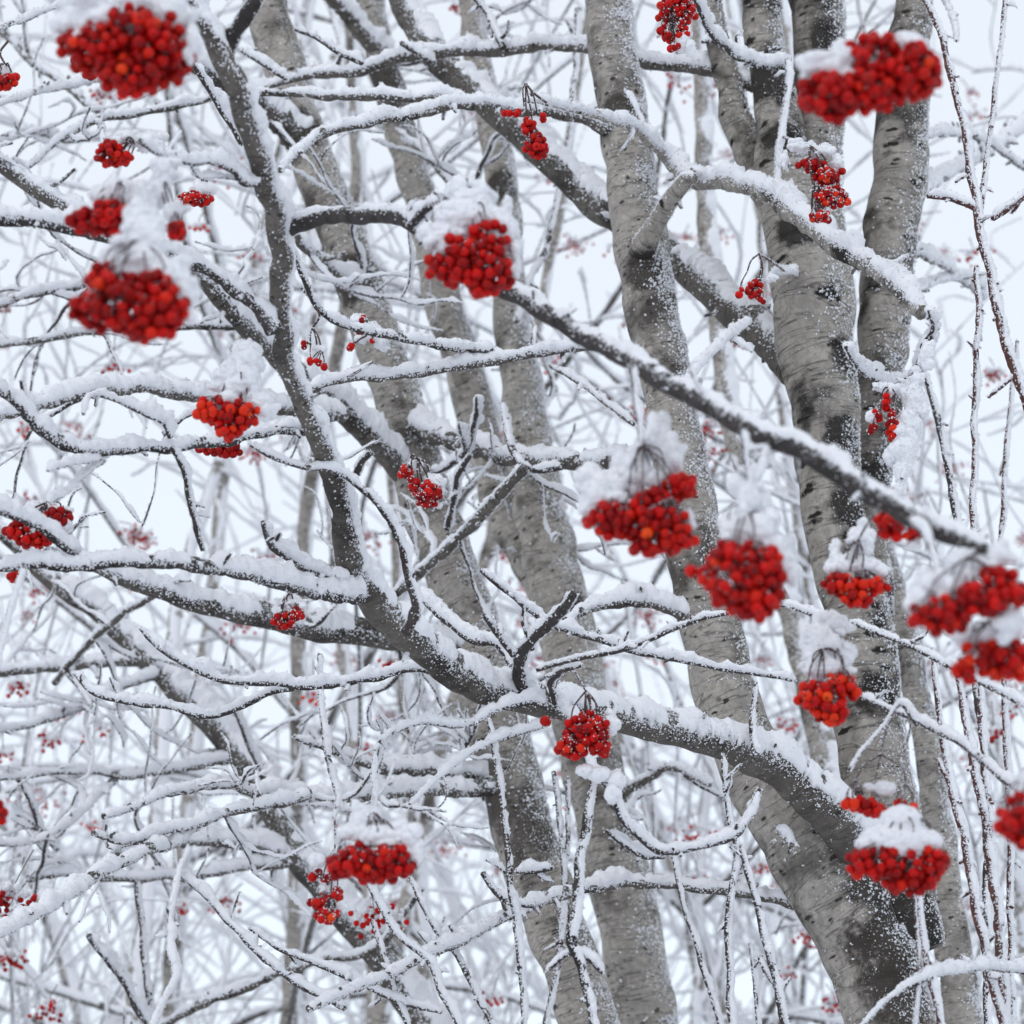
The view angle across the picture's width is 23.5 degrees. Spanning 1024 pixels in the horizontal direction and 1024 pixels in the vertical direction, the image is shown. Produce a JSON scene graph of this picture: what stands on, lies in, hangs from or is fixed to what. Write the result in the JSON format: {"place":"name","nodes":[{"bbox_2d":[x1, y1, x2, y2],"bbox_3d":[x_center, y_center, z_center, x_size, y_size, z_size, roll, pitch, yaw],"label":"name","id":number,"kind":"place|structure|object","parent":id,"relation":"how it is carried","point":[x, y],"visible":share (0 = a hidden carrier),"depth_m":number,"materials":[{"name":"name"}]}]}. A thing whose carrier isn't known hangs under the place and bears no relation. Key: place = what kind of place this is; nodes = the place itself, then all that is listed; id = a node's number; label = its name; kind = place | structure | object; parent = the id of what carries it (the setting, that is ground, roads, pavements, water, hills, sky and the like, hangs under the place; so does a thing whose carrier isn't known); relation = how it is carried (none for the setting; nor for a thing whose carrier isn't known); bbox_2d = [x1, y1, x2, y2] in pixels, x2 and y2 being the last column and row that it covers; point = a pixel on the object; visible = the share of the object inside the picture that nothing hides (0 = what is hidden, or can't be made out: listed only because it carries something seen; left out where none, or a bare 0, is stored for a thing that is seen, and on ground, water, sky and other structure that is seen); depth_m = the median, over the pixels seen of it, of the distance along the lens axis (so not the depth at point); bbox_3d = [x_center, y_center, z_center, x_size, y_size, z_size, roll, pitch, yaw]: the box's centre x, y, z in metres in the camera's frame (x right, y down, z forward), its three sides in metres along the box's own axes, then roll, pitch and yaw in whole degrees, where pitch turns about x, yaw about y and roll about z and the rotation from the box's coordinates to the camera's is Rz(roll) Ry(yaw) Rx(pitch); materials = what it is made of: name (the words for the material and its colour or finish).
{"place":"outdoors","nodes":[
{"label":"outdoors","id":0,"kind":"place"},
{"bbox_2d":[0,938,28,971],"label":"berry cluster","id":1,"kind":"object","parent":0,"point":[7,954],"visible":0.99,"depth_m":4.61,"materials":[{"name":"white plant"}]},
{"bbox_2d":[89,82,119,108],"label":"berry cluster","id":2,"kind":"object","parent":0,"point":[99,93],"visible":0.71,"depth_m":5.31,"materials":[{"name":"red plant"}]},
{"bbox_2d":[47,0,203,99],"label":"berry cluster","id":3,"kind":"object","parent":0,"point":[126,46],"visible":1,"depth_m":1.70,"materials":[{"name":"red plant"}]},
{"bbox_2d":[0,0,1023,1023],"label":"sky","id":4,"kind":"structure","parent":0,"point":[169,519],"materials":[{"name":"white"}]},
{"bbox_2d":[700,418,721,441],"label":"berry cluster","id":5,"kind":"object","parent":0,"point":[711,422],"visible":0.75,"depth_m":5.61,"materials":[{"name":"red plant"}]},
{"bbox_2d":[790,926,816,948],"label":"berry cluster","id":6,"kind":"object","parent":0,"point":[796,930],"visible":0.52,"depth_m":5.30,"materials":[{"name":"red plant"}]},
{"bbox_2d":[993,771,1023,850],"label":"berry cluster","id":7,"kind":"object","parent":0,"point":[1009,825],"visible":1,"depth_m":1.58,"materials":[{"name":"red plant"}]},
{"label":"ground","id":8,"kind":"structure","parent":0,"visible":0},
{"bbox_2d":[0,642,334,1023],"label":"rowan tree","id":9,"kind":"object","parent":8,"relation":"on","point":[72,978],"visible":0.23,"depth_m":10.04,"materials":[{"name":"white plant"}]},
{"bbox_2d":[0,519,454,1023],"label":"rowan tree","id":10,"kind":"object","parent":8,"relation":"on","point":[177,682],"visible":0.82,"depth_m":4.01,"materials":[{"name":"white plant"}]},
{"bbox_2d":[0,260,471,1023],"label":"rowan tree","id":11,"kind":"object","parent":8,"relation":"on","point":[184,756],"visible":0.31,"depth_m":7.65,"materials":[{"name":"grey plant"}]},
{"bbox_2d":[0,0,585,1023],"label":"rowan tree","id":12,"kind":"object","parent":8,"relation":"on","point":[382,1010],"visible":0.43,"depth_m":5.97,"materials":[{"name":"grey plant"}]},
{"bbox_2d":[0,0,595,1023],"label":"rowan tree","id":13,"kind":"object","parent":8,"relation":"on","point":[350,706],"visible":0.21,"depth_m":6.96,"materials":[{"name":"grey plant"}]},
{"bbox_2d":[0,0,665,1023],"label":"rowan tree","id":14,"kind":"object","parent":8,"relation":"on","point":[396,426],"visible":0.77,"depth_m":3.53,"materials":[{"name":"grey plant"}]},
{"bbox_2d":[301,305,328,370],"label":"berry cluster","id":15,"kind":"object","parent":14,"relation":"attached to","point":[320,347],"visible":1,"depth_m":2.88,"materials":[{"name":"red plant"}]},
{"bbox_2d":[306,818,348,924],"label":"berry cluster","id":16,"kind":"object","parent":14,"relation":"attached to","point":[324,913],"visible":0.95,"depth_m":2.38,"materials":[{"name":"red plant"}]},
{"bbox_2d":[346,313,390,352],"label":"berry cluster","id":17,"kind":"object","parent":14,"relation":"attached to","point":[382,344],"visible":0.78,"depth_m":3.05,"materials":[{"name":"red plant"}]},
{"bbox_2d":[397,454,447,511],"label":"berry cluster","id":18,"kind":"object","parent":14,"relation":"attached to","point":[428,490],"visible":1,"depth_m":2.97,"materials":[{"name":"red plant"}]},
{"bbox_2d":[370,919,410,1023],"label":"sapling","id":19,"kind":"object","parent":8,"relation":"on","point":[402,1008],"visible":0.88,"depth_m":2.90,"materials":[{"name":"white plant"}]},
{"bbox_2d":[366,883,463,1023],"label":"sapling","id":20,"kind":"object","parent":8,"relation":"on","point":[443,992],"visible":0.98,"depth_m":2.61,"materials":[{"name":"white plant"}]},
{"bbox_2d":[0,0,894,1023],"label":"rowan tree","id":21,"kind":"object","parent":8,"relation":"on","point":[164,718],"visible":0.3,"depth_m":6.53,"materials":[{"name":"grey plant"}]},
{"bbox_2d":[118,521,152,545],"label":"berry cluster","id":22,"kind":"object","parent":21,"relation":"attached to","point":[133,532],"visible":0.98,"depth_m":6.01,"materials":[{"name":"red plant"}]},
{"bbox_2d":[408,876,497,1023],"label":"sapling","id":23,"kind":"object","parent":8,"relation":"on","point":[436,927],"visible":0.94,"depth_m":2.96,"materials":[{"name":"white plant"}]},
{"bbox_2d":[0,0,940,1023],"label":"rowan tree","id":24,"kind":"object","parent":8,"relation":"on","point":[198,740],"visible":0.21,"depth_m":7.59,"materials":[{"name":"grey plant"}]},
{"bbox_2d":[0,0,941,1023],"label":"rowan tree","id":25,"kind":"object","parent":8,"relation":"on","point":[300,666],"visible":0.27,"depth_m":6.46,"materials":[{"name":"grey plant"}]},
{"bbox_2d":[37,722,63,753],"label":"berry cluster","id":26,"kind":"object","parent":25,"relation":"attached to","point":[47,736],"visible":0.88,"depth_m":5.04,"materials":[{"name":"white plant"}]},
{"bbox_2d":[484,717,529,1023],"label":"sapling","id":27,"kind":"object","parent":8,"relation":"on","point":[515,905],"visible":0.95,"depth_m":2.79,"materials":[{"name":"white plant"}]},
{"bbox_2d":[0,0,1023,1023],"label":"rowan tree","id":28,"kind":"object","parent":8,"relation":"on","point":[786,795],"visible":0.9,"depth_m":3.03,"materials":[{"name":"white plant"}]},
{"bbox_2d":[0,782,13,826],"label":"berry cluster","id":29,"kind":"object","parent":28,"relation":"attached to","point":[6,813],"visible":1,"depth_m":1.95,"materials":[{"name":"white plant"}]},
{"bbox_2d":[0,40,19,91],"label":"berry cluster","id":30,"kind":"object","parent":28,"relation":"attached to","point":[9,79],"visible":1,"depth_m":2.55,"materials":[{"name":"red plant"}]},
{"bbox_2d":[0,849,37,916],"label":"berry cluster","id":31,"kind":"object","parent":28,"relation":"attached to","point":[6,898],"visible":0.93,"depth_m":3.28,"materials":[{"name":"white plant"}]},
{"bbox_2d":[1,500,73,549],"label":"berry cluster","id":32,"kind":"object","parent":28,"relation":"attached to","point":[14,530],"visible":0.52,"depth_m":2.47,"materials":[{"name":"red plant"}]},
{"bbox_2d":[28,984,65,1022],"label":"berry cluster","id":33,"kind":"object","parent":28,"relation":"attached to","point":[48,1008],"visible":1,"depth_m":4.57,"materials":[{"name":"white plant"}]},
{"bbox_2d":[64,153,162,236],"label":"berry cluster","id":34,"kind":"object","parent":28,"relation":"attached to","point":[112,198],"visible":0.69,"depth_m":1.83,"materials":[{"name":"red plant"}]},
{"bbox_2d":[101,336,130,373],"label":"berry cluster","id":35,"kind":"object","parent":28,"relation":"attached to","point":[108,365],"visible":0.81,"depth_m":4.92,"materials":[{"name":"red plant"}]},
{"bbox_2d":[93,129,168,168],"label":"berry cluster","id":36,"kind":"object","parent":28,"relation":"attached to","point":[112,148],"visible":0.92,"depth_m":2.29,"materials":[{"name":"red plant"}]},
{"bbox_2d":[68,196,201,345],"bbox_3d":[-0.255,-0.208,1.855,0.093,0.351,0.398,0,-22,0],"label":"berry cluster","id":37,"kind":"object","parent":28,"relation":"hanging from","point":[145,278],"visible":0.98,"depth_m":1.64,"materials":[{"name":"red plant"}]},
{"bbox_2d":[149,156,191,240],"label":"berry cluster","id":38,"kind":"object","parent":28,"relation":"attached to","point":[166,174],"visible":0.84,"depth_m":1.93,"materials":[{"name":"red plant"}]},
{"bbox_2d":[176,178,218,207],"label":"berry cluster","id":39,"kind":"object","parent":28,"relation":"attached to","point":[200,193],"visible":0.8,"depth_m":2.73,"materials":[{"name":"red plant"}]},
{"bbox_2d":[195,444,242,458],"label":"berry cluster","id":40,"kind":"object","parent":28,"relation":"attached to","point":[235,451],"visible":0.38,"depth_m":2.55,"materials":[{"name":"red plant"}]},
{"bbox_2d":[192,338,281,442],"bbox_3d":[-0.251,-0.113,2.316,0.082,0.151,0.151,0,-22,0],"label":"berry cluster","id":41,"kind":"object","parent":28,"relation":"attached to","point":[238,405],"visible":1,"depth_m":2.25,"materials":[{"name":"red plant"}]},
{"bbox_2d":[270,591,310,629],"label":"berry cluster","id":42,"kind":"object","parent":28,"relation":"attached to","point":[297,604],"visible":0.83,"depth_m":3.07,"materials":[{"name":"red plant"}]},
{"bbox_2d":[325,794,425,885],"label":"berry cluster","id":43,"kind":"object","parent":28,"relation":"attached to","point":[366,828],"visible":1,"depth_m":1.99,"materials":[{"name":"red plant"}]},
{"bbox_2d":[347,898,409,939],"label":"berry cluster","id":44,"kind":"object","parent":28,"relation":"attached to","point":[369,914],"visible":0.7,"depth_m":3.52,"materials":[{"name":"red plant"}]},
{"bbox_2d":[415,181,524,299],"bbox_3d":[-0.025,-0.227,1.967,0.078,0.146,0.098,-15,-26,32],"label":"berry cluster","id":45,"kind":"object","parent":28,"relation":"attached to","point":[483,223],"visible":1,"depth_m":1.93,"materials":[{"name":"red plant"}]},
{"bbox_2d":[501,82,548,160],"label":"berry cluster","id":46,"kind":"object","parent":28,"relation":"hanging from","point":[536,146],"visible":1,"depth_m":2.87,"materials":[{"name":"red plant"}]},
{"bbox_2d":[540,670,625,804],"bbox_3d":[0.085,0.223,2.509,0.082,0.189,0.168,-5,-23,13],"label":"berry cluster","id":47,"kind":"object","parent":28,"relation":"hanging from","point":[591,732],"visible":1,"depth_m":2.43,"materials":[{"name":"red plant"}]},
{"bbox_2d":[573,410,699,558],"bbox_3d":[0.102,-0.029,1.828,0.085,0.125,0.102,12,-25,-28],"label":"berry cluster","id":48,"kind":"object","parent":28,"relation":"attached to","point":[640,520],"visible":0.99,"depth_m":1.83,"materials":[{"name":"red plant"}]},
{"bbox_2d":[655,0,698,57],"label":"berry cluster","id":49,"kind":"object","parent":28,"relation":"hanging from","point":[684,11],"visible":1,"depth_m":2.81,"materials":[{"name":"red plant"}]},
{"bbox_2d":[685,471,802,623],"bbox_3d":[0.159,0.023,1.686,0.082,0.111,0.051,0,-22,0],"label":"berry cluster","id":50,"kind":"object","parent":28,"relation":"hanging from","point":[752,556],"visible":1,"depth_m":1.67,"materials":[{"name":"red plant"}]},
{"bbox_2d":[735,252,786,304],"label":"berry cluster","id":51,"kind":"object","parent":28,"relation":"attached to","point":[754,289],"visible":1,"depth_m":2.85,"materials":[{"name":"red plant"}]},
{"bbox_2d":[775,135,851,223],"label":"berry cluster","id":52,"kind":"object","parent":28,"relation":"attached to","point":[822,173],"visible":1,"depth_m":2.91,"materials":[{"name":"red plant"}]},
{"bbox_2d":[793,608,861,727],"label":"berry cluster","id":53,"kind":"object","parent":28,"relation":"attached to","point":[830,653],"visible":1,"depth_m":2.10,"materials":[{"name":"red plant"}]},
{"bbox_2d":[820,504,892,608],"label":"berry cluster","id":54,"kind":"object","parent":28,"relation":"attached to","point":[840,581],"visible":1,"depth_m":2.08,"materials":[{"name":"red plant"}]},
{"bbox_2d":[794,0,942,126],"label":"berry cluster","id":55,"kind":"object","parent":28,"relation":"attached to","point":[839,77],"visible":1,"depth_m":1.64,"materials":[{"name":"red plant"}]},
{"bbox_2d":[840,712,917,818],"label":"berry cluster","id":56,"kind":"object","parent":28,"relation":"hanging from","point":[871,807],"visible":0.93,"depth_m":2.11,"materials":[{"name":"red plant"}]},
{"bbox_2d":[872,504,922,550],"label":"berry cluster","id":57,"kind":"object","parent":28,"relation":"attached to","point":[883,521],"visible":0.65,"depth_m":1.88,"materials":[{"name":"red plant"}]},
{"bbox_2d":[845,723,950,897],"bbox_3d":[0.346,0.239,2.052,0.079,0.222,0.289,-8,-23,20],"label":"berry cluster","id":58,"kind":"object","parent":28,"relation":"attached to","point":[896,839],"visible":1,"depth_m":1.91,"materials":[{"name":"red plant"}]},
{"bbox_2d":[865,339,937,497],"bbox_3d":[0.449,-0.096,2.769,0.078,0.193,0.118,-9,-24,22],"label":"berry cluster","id":59,"kind":"object","parent":28,"relation":"attached to","point":[904,431],"visible":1,"depth_m":2.74,"materials":[{"name":"red plant"}]},
{"bbox_2d":[903,538,1023,645],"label":"berry cluster","id":60,"kind":"object","parent":28,"relation":"attached to","point":[949,596],"visible":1,"depth_m":1.59,"materials":[{"name":"red plant"}]},
{"bbox_2d":[950,618,1023,685],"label":"berry cluster","id":61,"kind":"object","parent":28,"relation":"hanging from","point":[994,660],"visible":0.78,"depth_m":1.62,"materials":[{"name":"red plant"}]},
{"bbox_2d":[0,96,1023,1023],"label":"thicket","id":62,"kind":"object","parent":8,"relation":"on","point":[486,942],"visible":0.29,"depth_m":8.54,"materials":[{"name":"grey plant"}]},
{"bbox_2d":[5,656,31,697],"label":"berry cluster","id":63,"kind":"object","parent":62,"relation":"attached to","point":[13,685],"visible":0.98,"depth_m":4.81,"materials":[{"name":"red plant"}]},
{"bbox_2d":[14,784,66,817],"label":"berry cluster","id":64,"kind":"object","parent":62,"relation":"attached to","point":[42,791],"visible":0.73,"depth_m":6.41,"materials":[{"name":"plant"}]},
{"bbox_2d":[238,437,271,465],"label":"berry cluster","id":65,"kind":"object","parent":62,"relation":"attached to","point":[246,450],"visible":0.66,"depth_m":6.14,"materials":[{"name":"red plant"}]},
{"bbox_2d":[557,232,594,257],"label":"berry cluster","id":66,"kind":"object","parent":62,"relation":"attached to","point":[574,242],"visible":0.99,"depth_m":7.16,"materials":[{"name":"plant"}]},
{"bbox_2d":[634,608,663,629],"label":"berry cluster","id":67,"kind":"object","parent":62,"relation":"attached to","point":[646,612],"visible":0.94,"depth_m":7.12,"materials":[{"name":"red plant"}]},
{"bbox_2d":[664,71,691,103],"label":"berry cluster","id":68,"kind":"object","parent":62,"relation":"attached to","point":[678,78],"visible":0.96,"depth_m":6.05,"materials":[{"name":"plant"}]},
{"bbox_2d":[673,811,717,841],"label":"berry cluster","id":69,"kind":"object","parent":62,"relation":"attached to","point":[693,827],"visible":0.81,"depth_m":5.53,"materials":[{"name":"red plant"}]},
{"bbox_2d":[983,357,1006,386],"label":"berry cluster","id":70,"kind":"object","parent":62,"relation":"attached to","point":[995,373],"visible":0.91,"depth_m":6.25,"materials":[{"name":"red plant"}]},
{"bbox_2d":[0,0,1023,1023],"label":"rowan tree","id":71,"kind":"object","parent":8,"relation":"on","point":[213,624],"visible":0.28,"depth_m":6.69,"materials":[{"name":"white plant"}]},
{"bbox_2d":[0,0,1023,990],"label":"rowan tree","id":72,"kind":"object","parent":8,"relation":"on","point":[717,480],"visible":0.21,"depth_m":7.35,"materials":[{"name":"white plant"}]},
{"bbox_2d":[430,834,474,857],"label":"berry cluster","id":73,"kind":"object","parent":72,"relation":"attached to","point":[444,840],"visible":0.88,"depth_m":7.26,"materials":[{"name":"plant"}]},
{"bbox_2d":[0,0,1023,1023],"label":"rowan tree","id":74,"kind":"object","parent":8,"relation":"on","point":[549,735],"visible":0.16,"depth_m":8.81,"materials":[{"name":"grey plant"}]},
{"bbox_2d":[324,0,734,1023],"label":"rowan tree","id":75,"kind":"object","parent":8,"relation":"on","point":[548,574],"visible":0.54,"depth_m":4.23,"materials":[{"name":"grey plant"}]},
{"bbox_2d":[542,769,571,1023],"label":"sapling","id":76,"kind":"object","parent":8,"relation":"on","point":[564,850],"visible":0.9,"depth_m":3.36,"materials":[{"name":"white plant"}]},
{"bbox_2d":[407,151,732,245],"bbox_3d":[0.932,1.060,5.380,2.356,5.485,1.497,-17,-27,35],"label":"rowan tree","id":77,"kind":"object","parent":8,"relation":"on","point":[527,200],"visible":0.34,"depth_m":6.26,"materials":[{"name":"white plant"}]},
{"bbox_2d":[482,973,506,1007],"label":"berry cluster","id":78,"kind":"object","parent":77,"relation":"attached to","point":[488,997],"visible":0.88,"depth_m":4.85,"materials":[{"name":"plant"}]},
{"bbox_2d":[773,700,798,733],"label":"berry cluster","id":79,"kind":"object","parent":77,"relation":"attached to","point":[788,721],"visible":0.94,"depth_m":5.90,"materials":[{"name":"red plant"}]},
{"bbox_2d":[820,983,839,1012],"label":"berry cluster","id":80,"kind":"object","parent":77,"relation":"attached to","point":[831,1004],"visible":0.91,"depth_m":5.38,"materials":[{"name":"red plant"}]},
{"bbox_2d":[955,237,995,267],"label":"berry cluster","id":81,"kind":"object","parent":77,"relation":"attached to","point":[968,252],"visible":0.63,"depth_m":5.88,"materials":[{"name":"plant"}]},
{"bbox_2d":[543,780,604,1023],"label":"sapling","id":82,"kind":"object","parent":8,"relation":"on","point":[581,955],"visible":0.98,"depth_m":2.47,"materials":[{"name":"white plant"}]},
{"bbox_2d":[195,0,1023,1022],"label":"rowan tree","id":83,"kind":"object","parent":8,"relation":"on","point":[615,378],"visible":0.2,"depth_m":7.64,"materials":[{"name":"white plant"}]},
{"bbox_2d":[353,291,1023,1023],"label":"rowan tree","id":84,"kind":"object","parent":8,"relation":"on","point":[699,997],"visible":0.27,"depth_m":7.58,"materials":[{"name":"grey plant"}]},
{"bbox_2d":[670,855,724,1023],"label":"sapling","id":85,"kind":"object","parent":8,"relation":"on","point":[709,984],"visible":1,"depth_m":2.81,"materials":[{"name":"white plant"}]},
{"bbox_2d":[716,753,790,1023],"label":"sapling","id":86,"kind":"object","parent":8,"relation":"on","point":[771,973],"visible":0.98,"depth_m":2.72,"materials":[{"name":"white plant"}]},
{"bbox_2d":[748,942,780,1023],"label":"sapling","id":87,"kind":"object","parent":8,"relation":"on","point":[754,962],"visible":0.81,"depth_m":2.90,"materials":[{"name":"white plant"}]},
{"bbox_2d":[690,12,844,1023],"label":"rowan tree","id":88,"kind":"object","parent":8,"relation":"on","point":[822,744],"visible":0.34,"depth_m":5.04,"materials":[{"name":"grey plant"}]},
{"bbox_2d":[535,226,1023,1023],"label":"rowan tree","id":89,"kind":"object","parent":8,"relation":"on","point":[993,754],"visible":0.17,"depth_m":7.29,"materials":[{"name":"white plant"}]},
{"bbox_2d":[606,0,1023,961],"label":"rowan tree","id":90,"kind":"object","parent":8,"relation":"on","point":[786,22],"visible":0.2,"depth_m":6.30,"materials":[{"name":"white plant"}]},
{"bbox_2d":[912,894,945,1023],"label":"sapling","id":91,"kind":"object","parent":8,"relation":"on","point":[922,948],"visible":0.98,"depth_m":2.31,"materials":[{"name":"white plant"}]},
{"bbox_2d":[889,524,983,1023],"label":"rowan tree","id":92,"kind":"object","parent":8,"relation":"on","point":[960,995],"visible":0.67,"depth_m":3.58,"materials":[{"name":"grey plant"}]},
{"bbox_2d":[860,678,1023,1023],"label":"sapling","id":93,"kind":"object","parent":8,"relation":"on","point":[998,961],"visible":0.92,"depth_m":2.53,"materials":[{"name":"white plant"}]},
{"bbox_2d":[922,370,994,1023],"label":"sapling","id":94,"kind":"object","parent":8,"relation":"on","point":[947,453],"visible":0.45,"depth_m":3.12,"materials":[{"name":"white plant"}]},
{"bbox_2d":[931,647,1009,1023],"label":"sapling","id":95,"kind":"object","parent":8,"relation":"on","point":[967,859],"visible":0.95,"depth_m":2.50,"materials":[{"name":"white plant"}]},
{"bbox_2d":[922,0,1023,580],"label":"sapling","id":96,"kind":"object","parent":8,"relation":"on","point":[975,203],"visible":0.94,"depth_m":2.94,"materials":[{"name":"white plant"}]},
{"bbox_2d":[997,339,1022,1023],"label":"sapling","id":97,"kind":"object","parent":8,"relation":"on","point":[1012,861],"visible":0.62,"depth_m":3.11,"materials":[{"name":"white plant"}]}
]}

